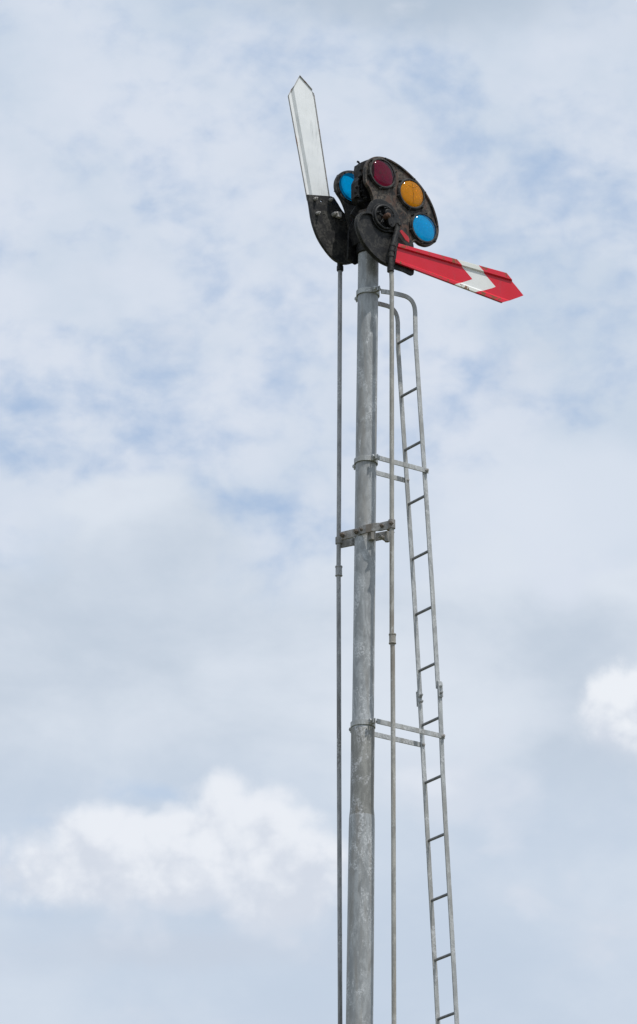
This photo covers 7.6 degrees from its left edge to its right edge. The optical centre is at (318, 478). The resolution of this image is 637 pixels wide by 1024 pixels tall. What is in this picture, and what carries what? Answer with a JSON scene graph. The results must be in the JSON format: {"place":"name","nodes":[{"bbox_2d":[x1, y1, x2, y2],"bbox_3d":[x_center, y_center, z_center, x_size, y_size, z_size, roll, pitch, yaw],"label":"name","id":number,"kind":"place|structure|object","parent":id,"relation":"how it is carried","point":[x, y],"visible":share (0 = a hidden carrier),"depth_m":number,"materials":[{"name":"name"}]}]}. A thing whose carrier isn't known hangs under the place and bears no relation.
{"place":"outdoors","nodes":[
{"label":"outdoors","id":0,"kind":"place"},
{"bbox_2d":[0,0,636,1023],"label":"sky","id":1,"kind":"structure","parent":0,"point":[169,289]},
{"label":"ground","id":2,"kind":"structure","parent":0,"visible":0},
{"bbox_2d":[288,75,522,1023],"bbox_3d":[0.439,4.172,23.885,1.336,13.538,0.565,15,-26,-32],"label":"semaphore signal","id":3,"kind":"object","parent":2,"relation":"on","point":[387,217],"visible":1,"depth_m":25.46,"materials":[{"name":"metal"}]},
{"bbox_2d":[349,285,458,1023],"bbox_3d":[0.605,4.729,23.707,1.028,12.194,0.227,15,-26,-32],"label":"ladder","id":4,"kind":"object","parent":3,"relation":"attached to","point":[424,470],"visible":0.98,"depth_m":25.20,"materials":[{"name":"grey metal"}]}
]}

